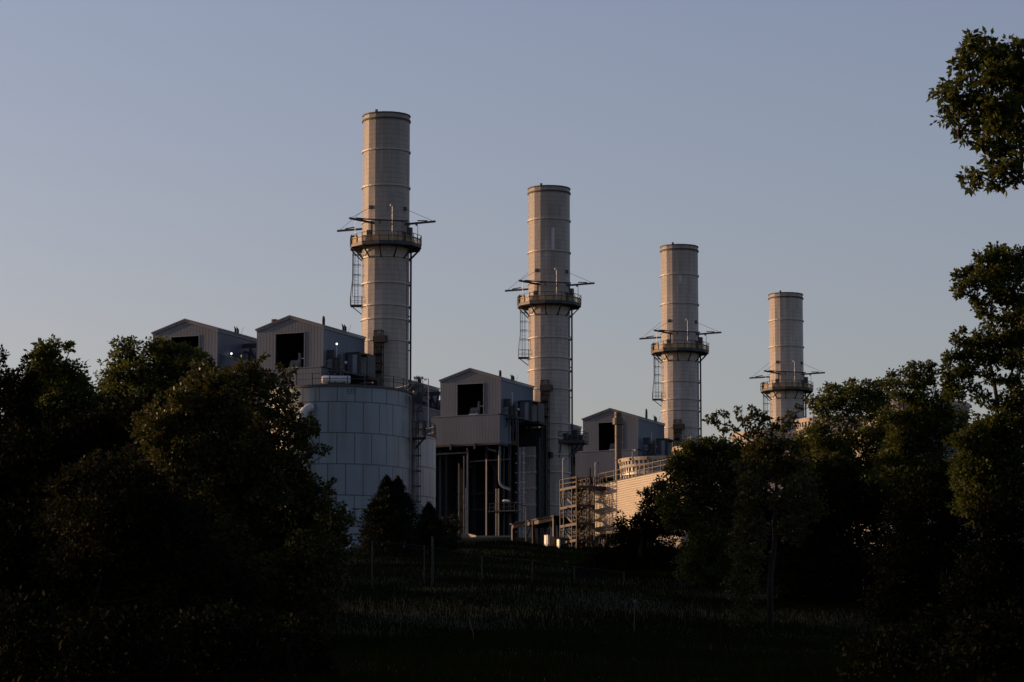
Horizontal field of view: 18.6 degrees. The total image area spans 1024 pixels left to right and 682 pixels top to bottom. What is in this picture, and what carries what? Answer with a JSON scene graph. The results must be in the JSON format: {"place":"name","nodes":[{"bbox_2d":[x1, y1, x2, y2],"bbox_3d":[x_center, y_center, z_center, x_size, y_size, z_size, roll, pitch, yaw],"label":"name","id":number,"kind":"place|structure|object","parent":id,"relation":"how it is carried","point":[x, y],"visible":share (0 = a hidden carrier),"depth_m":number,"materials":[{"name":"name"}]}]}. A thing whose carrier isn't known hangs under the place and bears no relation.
{"place":"outdoors","nodes":[
{"label":"outdoors","id":0,"kind":"place"},
{"bbox_2d":[0,0,1023,463],"label":"sky","id":1,"kind":"structure","parent":0,"point":[163,163],"materials":[{"name":"blue"}]},
{"bbox_2d":[0,537,1023,681],"bbox_3d":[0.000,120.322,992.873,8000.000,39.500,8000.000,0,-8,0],"label":"ground","id":2,"kind":"structure","parent":0,"point":[529,540],"depth_m":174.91,"materials":[{"name":"green plant"}]},
{"bbox_2d":[0,344,71,476],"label":"shrubby tree","id":3,"kind":"object","parent":2,"relation":"on","point":[16,392],"visible":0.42,"depth_m":155.42,"materials":[{"name":"green plant"}]},
{"bbox_2d":[0,473,92,635],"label":"hillside tree","id":4,"kind":"object","parent":2,"relation":"on","point":[29,507],"visible":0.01,"depth_m":123.60,"materials":[{"name":"green plant"}]},
{"bbox_2d":[0,583,110,681],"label":"undergrowth bush","id":5,"kind":"object","parent":2,"relation":"on","point":[24,652],"visible":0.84,"depth_m":71.64,"materials":[{"name":"green plant"}]},
{"bbox_2d":[22,333,106,427],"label":"leafy tree","id":6,"kind":"object","parent":2,"relation":"on","point":[69,391],"visible":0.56,"depth_m":172.38,"materials":[{"name":"green plant"}]},
{"bbox_2d":[0,395,160,641],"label":"broadleaf tree","id":7,"kind":"object","parent":2,"relation":"on","point":[108,429],"visible":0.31,"depth_m":127.71,"materials":[{"name":"green plant"}]},
{"bbox_2d":[93,358,111,397],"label":"sapling","id":8,"kind":"object","parent":2,"relation":"on","point":[99,362],"visible":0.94,"depth_m":177.28,"materials":[{"name":"green plant"}]},
{"bbox_2d":[0,465,215,641],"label":"hillside tree","id":9,"kind":"object","parent":2,"relation":"on","point":[20,544],"visible":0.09,"depth_m":117.89,"materials":[{"name":"green plant"}]},
{"bbox_2d":[34,604,205,681],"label":"undergrowth bush","id":10,"kind":"object","parent":2,"relation":"on","point":[121,634],"visible":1,"depth_m":69.98,"materials":[{"name":"green plant"}]},
{"bbox_2d":[47,415,206,511],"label":"hillside tree","id":11,"kind":"object","parent":2,"relation":"on","point":[113,451],"depth_m":151.03,"materials":[{"name":"green plant"}]},
{"bbox_2d":[62,387,239,463],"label":"hillside tree","id":12,"kind":"object","parent":2,"relation":"on","point":[109,400],"depth_m":163.10,"materials":[{"name":"green plant"}]},
{"bbox_2d":[22,440,291,653],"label":"spreading bush","id":13,"kind":"object","parent":2,"relation":"on","point":[131,563],"visible":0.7,"depth_m":107.47,"materials":[{"name":"green plant"}]},
{"bbox_2d":[94,334,220,436],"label":"locust tree","id":14,"kind":"object","parent":2,"relation":"on","point":[173,358],"visible":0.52,"depth_m":182.88,"materials":[{"name":"green plant"}]},
{"bbox_2d":[151,318,256,434],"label":"gable boiler house","id":15,"kind":"structure","parent":2,"relation":"on","point":[215,342],"depth_m":373.22,"materials":[{"name":"grey metal"}]},
{"bbox_2d":[151,596,314,681],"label":"undergrowth bush","id":16,"kind":"object","parent":2,"relation":"on","point":[246,651],"visible":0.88,"depth_m":72.56,"materials":[{"name":"green plant"}]},
{"bbox_2d":[220,354,256,407],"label":"lean to shed","id":17,"kind":"object","parent":2,"relation":"on","point":[226,360],"visible":0.11,"depth_m":371.18,"materials":[{"name":"grey metal"}]},
{"bbox_2d":[128,352,362,646],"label":"oak tree","id":18,"kind":"object","parent":2,"relation":"on","point":[256,475],"visible":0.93,"depth_m":121.57,"materials":[{"name":"green plant"}]},
{"bbox_2d":[243,343,256,361],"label":"steel pipe frame","id":19,"kind":"object","parent":2,"relation":"on","point":[250,346],"visible":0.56,"depth_m":376.27,"materials":[{"name":"grey metal"}]},
{"bbox_2d":[249,315,365,421],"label":"gable boiler house","id":20,"kind":"structure","parent":2,"relation":"on","point":[303,345],"depth_m":367.83,"materials":[{"name":"grey metal"}]},
{"bbox_2d":[267,373,425,548],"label":"storage tank","id":21,"kind":"object","parent":2,"relation":"on","point":[368,433],"visible":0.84,"depth_m":314.92,"materials":[{"name":"grey metal"}]},
{"bbox_2d":[322,376,349,383],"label":"horizontal drum","id":22,"kind":"object","parent":21,"relation":"on","point":[336,381],"visible":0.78,"depth_m":318.51,"materials":[{"name":"paint"}]},
{"bbox_2d":[325,343,379,385],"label":"analyser cabin","id":23,"kind":"object","parent":2,"relation":"on","point":[358,362],"visible":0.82,"depth_m":369.80,"materials":[{"name":"metal"}]},
{"bbox_2d":[353,354,356,372],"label":"panel door","id":24,"kind":"structure","parent":23,"relation":"in","point":[354,356],"depth_m":369.83,"materials":[{"name":"grey metal"}]},
{"bbox_2d":[347,353,374,376],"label":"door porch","id":25,"kind":"structure","parent":23,"relation":"in","point":[370,359],"depth_m":370.10,"materials":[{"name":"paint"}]},
{"bbox_2d":[361,356,365,375],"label":"side door","id":26,"kind":"structure","parent":23,"relation":"in","point":[363,364],"depth_m":370.55,"materials":[{"name":"grey metal"}]},
{"bbox_2d":[350,474,419,556],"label":"cedar tree","id":27,"kind":"object","parent":2,"relation":"on","point":[388,513],"visible":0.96,"depth_m":282.62,"materials":[{"name":"green plant"}]},
{"bbox_2d":[337,109,435,409],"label":"chimney","id":28,"kind":"object","parent":2,"relation":"on","point":[386,245],"visible":0.66,"depth_m":379.89,"materials":[{"name":"metal"}]},
{"bbox_2d":[355,513,465,555],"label":"round shrub","id":29,"kind":"object","parent":2,"relation":"on","point":[450,522],"visible":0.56,"depth_m":284.20,"materials":[{"name":"green plant"}]},
{"bbox_2d":[411,379,439,406],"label":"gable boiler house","id":30,"kind":"structure","parent":2,"relation":"on","point":[433,389],"depth_m":425.57,"materials":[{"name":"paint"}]},
{"bbox_2d":[416,422,436,532],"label":"storage tank","id":31,"kind":"object","parent":2,"relation":"on","point":[427,480],"visible":0.23,"depth_m":332.49,"materials":[{"name":"metal"}]},
{"bbox_2d":[424,379,428,427],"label":"lamp post","id":32,"kind":"object","parent":2,"relation":"on","point":[428,401],"visible":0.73,"depth_m":374.47,"materials":[{"name":"grey metal"}]},
{"bbox_2d":[404,500,458,557],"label":"cedar tree","id":33,"kind":"object","parent":2,"relation":"on","point":[424,525],"visible":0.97,"depth_m":280.77,"materials":[{"name":"green plant"}]},
{"bbox_2d":[425,391,439,409],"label":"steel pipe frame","id":34,"kind":"object","parent":2,"relation":"on","point":[431,395],"visible":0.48,"depth_m":424.05,"materials":[{"name":"grey metal"}]},
{"bbox_2d":[417,404,458,533],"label":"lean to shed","id":35,"kind":"object","parent":2,"relation":"on","point":[432,412],"visible":0.26,"depth_m":418.00,"materials":[{"name":"grey metal"}]},
{"bbox_2d":[461,593,487,636],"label":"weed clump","id":36,"kind":"object","parent":2,"relation":"on","point":[472,598],"visible":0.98,"depth_m":127.11,"materials":[{"name":"green plant"}]},
{"bbox_2d":[431,368,533,536],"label":"gable boiler house","id":37,"kind":"structure","parent":2,"relation":"on","point":[470,422],"depth_m":415.86,"materials":[{"name":"grey metal"}]},
{"bbox_2d":[342,537,624,586],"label":"chain link fence","id":38,"kind":"object","parent":2,"relation":"on","point":[481,558],"visible":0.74,"depth_m":199.90,"materials":[{"name":"metal"}]},
{"bbox_2d":[456,534,510,536],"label":"kerb","id":39,"kind":"structure","parent":2,"relation":"on","point":[467,535],"depth_m":409.74,"materials":[{"name":"concrete"}]},
{"bbox_2d":[502,499,526,542],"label":"street lamp","id":40,"kind":"object","parent":2,"relation":"on","point":[504,500],"visible":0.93,"depth_m":351.66,"materials":[{"name":"metal"}]},
{"bbox_2d":[502,393,547,536],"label":"analyser cabin","id":41,"kind":"object","parent":2,"relation":"on","point":[531,413],"visible":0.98,"depth_m":417.10,"materials":[{"name":"metal"}]},
{"bbox_2d":[525,402,527,419],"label":"panel door","id":42,"kind":"structure","parent":41,"relation":"in","point":[526,403],"depth_m":417.85,"materials":[{"name":"grey metal"}]},
{"bbox_2d":[519,401,543,421],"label":"door porch","id":43,"kind":"structure","parent":41,"relation":"in","point":[540,406],"depth_m":418.05,"materials":[{"name":"paint"}]},
{"bbox_2d":[532,404,535,420],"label":"side door","id":44,"kind":"structure","parent":41,"relation":"in","point":[533,405],"depth_m":418.36,"materials":[{"name":"grey metal"}]},
{"bbox_2d":[514,428,543,537],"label":"flue duct","id":45,"kind":"object","parent":2,"relation":"on","point":[533,446],"visible":0.69,"depth_m":416.90,"materials":[{"name":"grey metal"}]},
{"bbox_2d":[510,515,584,544],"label":"open canopy","id":46,"kind":"object","parent":2,"relation":"on","point":[553,521],"visible":0.52,"depth_m":358.56,"materials":[{"name":"grey metal"}]},
{"bbox_2d":[544,535,554,546],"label":"white cabinet","id":47,"kind":"object","parent":2,"relation":"on","point":[549,540],"visible":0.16,"depth_m":350.85,"materials":[{"name":"metal"}]},
{"bbox_2d":[505,183,594,537],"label":"chimney","id":48,"kind":"object","parent":2,"relation":"on","point":[549,304],"visible":0.77,"depth_m":427.32,"materials":[{"name":"paint"}]},
{"bbox_2d":[570,424,581,533],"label":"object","id":49,"kind":"structure","parent":2,"relation":"on","point":[576,427],"depth_m":474.72,"materials":[{"name":"paint"}]},
{"bbox_2d":[560,458,609,547],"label":"stair tower","id":50,"kind":"structure","parent":2,"relation":"on","point":[577,506],"depth_m":349.02,"materials":[{"name":"grey metal"}]},
{"bbox_2d":[613,412,623,479],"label":"vent pipe","id":51,"kind":"object","parent":2,"relation":"on","point":[618,420],"visible":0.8,"depth_m":379.60,"materials":[{"name":"grey metal"}]},
{"bbox_2d":[573,408,664,537],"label":"gable boiler house","id":52,"kind":"structure","parent":2,"relation":"on","point":[599,427],"depth_m":463.12,"materials":[{"name":"grey metal"}]},
{"bbox_2d":[576,478,691,570],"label":"shadowy shrub","id":53,"kind":"object","parent":2,"relation":"on","point":[646,547],"visible":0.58,"depth_m":231.94,"materials":[{"name":"green plant"}]},
{"bbox_2d":[633,600,635,629],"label":"marker stake","id":54,"kind":"object","parent":2,"relation":"on","point":[634,614],"visible":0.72,"depth_m":149.59,"materials":[{"name":"paint"}]},
{"bbox_2d":[643,432,677,455],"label":"analyser cabin","id":55,"kind":"object","parent":2,"relation":"on","point":[661,447],"visible":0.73,"depth_m":465.61,"materials":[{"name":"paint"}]},
{"bbox_2d":[661,440,664,455],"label":"panel door","id":56,"kind":"structure","parent":55,"relation":"in","point":[662,441],"depth_m":465.80,"materials":[{"name":"grey metal"}]},
{"bbox_2d":[656,438,677,455],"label":"door porch","id":57,"kind":"structure","parent":55,"relation":"in","point":[673,441],"depth_m":465.80,"materials":[{"name":"paint"}]},
{"bbox_2d":[668,442,670,455],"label":"side door","id":58,"kind":"structure","parent":55,"relation":"in","point":[669,443],"depth_m":466.37,"materials":[{"name":"grey metal"}]},
{"bbox_2d":[639,242,720,454],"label":"chimney","id":59,"kind":"object","parent":2,"relation":"on","point":[681,351],"visible":0.66,"depth_m":475.99,"materials":[{"name":"paint"}]},
{"bbox_2d":[648,433,765,587],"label":"bushy tree","id":60,"kind":"object","parent":2,"relation":"on","point":[709,458],"visible":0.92,"depth_m":195.71,"materials":[{"name":"green plant"}]},
{"bbox_2d":[701,393,835,630],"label":"slender tree","id":61,"kind":"object","parent":2,"relation":"on","point":[795,468],"visible":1,"depth_m":151.92,"materials":[{"name":"green plant"}]},
{"bbox_2d":[699,447,841,574],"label":"understorey tree","id":62,"kind":"object","parent":2,"relation":"on","point":[769,516],"visible":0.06,"depth_m":218.10,"materials":[{"name":"green plant"}]},
{"bbox_2d":[749,290,824,429],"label":"chimney","id":63,"kind":"object","parent":2,"relation":"on","point":[789,385],"visible":0.45,"depth_m":524.50,"materials":[{"name":"paint"}]},
{"bbox_2d":[582,399,1023,551],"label":"building","id":64,"kind":"structure","parent":2,"relation":"on","point":[638,473],"depth_m":344.77,"materials":[{"name":"beige"}]},
{"bbox_2d":[589,468,591,485],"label":"standpipe","id":65,"kind":"object","parent":64,"relation":"on","point":[590,476],"visible":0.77,"depth_m":354.17,"materials":[{"name":"grey metal"}]},
{"bbox_2d":[769,454,914,604],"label":"shaded tree","id":66,"kind":"object","parent":2,"relation":"on","point":[818,559],"visible":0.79,"depth_m":175.21,"materials":[{"name":"green plant"}]},
{"bbox_2d":[789,377,897,544],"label":"walnut tree","id":67,"kind":"object","parent":2,"relation":"on","point":[815,441],"visible":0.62,"depth_m":205.40,"materials":[{"name":"green plant"}]},
{"bbox_2d":[834,608,968,680],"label":"undergrowth bush","id":68,"kind":"object","parent":2,"relation":"on","point":[896,654],"visible":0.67,"depth_m":73.44,"materials":[{"name":"green plant"}]},
{"bbox_2d":[833,359,977,578],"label":"round headed tree","id":69,"kind":"object","parent":2,"relation":"on","point":[929,420],"visible":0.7,"depth_m":192.51,"materials":[{"name":"green plant"}]},
{"bbox_2d":[856,460,1019,624],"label":"shaded tree","id":70,"kind":"object","parent":2,"relation":"on","point":[907,582],"visible":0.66,"depth_m":159.33,"materials":[{"name":"green plant"}]},
{"bbox_2d":[885,492,1023,647],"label":"shaded tree","id":71,"kind":"object","parent":2,"relation":"on","point":[997,580],"visible":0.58,"depth_m":117.14,"materials":[{"name":"green plant"}]},
{"bbox_2d":[903,595,1023,681],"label":"undergrowth bush","id":72,"kind":"object","parent":2,"relation":"on","point":[999,649],"visible":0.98,"depth_m":71.05,"materials":[{"name":"green plant"}]},
{"bbox_2d":[926,26,1023,196],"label":"overhanging tree","id":73,"kind":"object","parent":2,"relation":"on","point":[1000,73],"visible":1,"depth_m":58.73,"materials":[{"name":"green plant"}]},
{"bbox_2d":[936,240,1023,548],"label":"tall broadleaf tree","id":74,"kind":"object","parent":2,"relation":"on","point":[990,462],"visible":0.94,"depth_m":134.66,"materials":[{"name":"green plant"}]}
]}

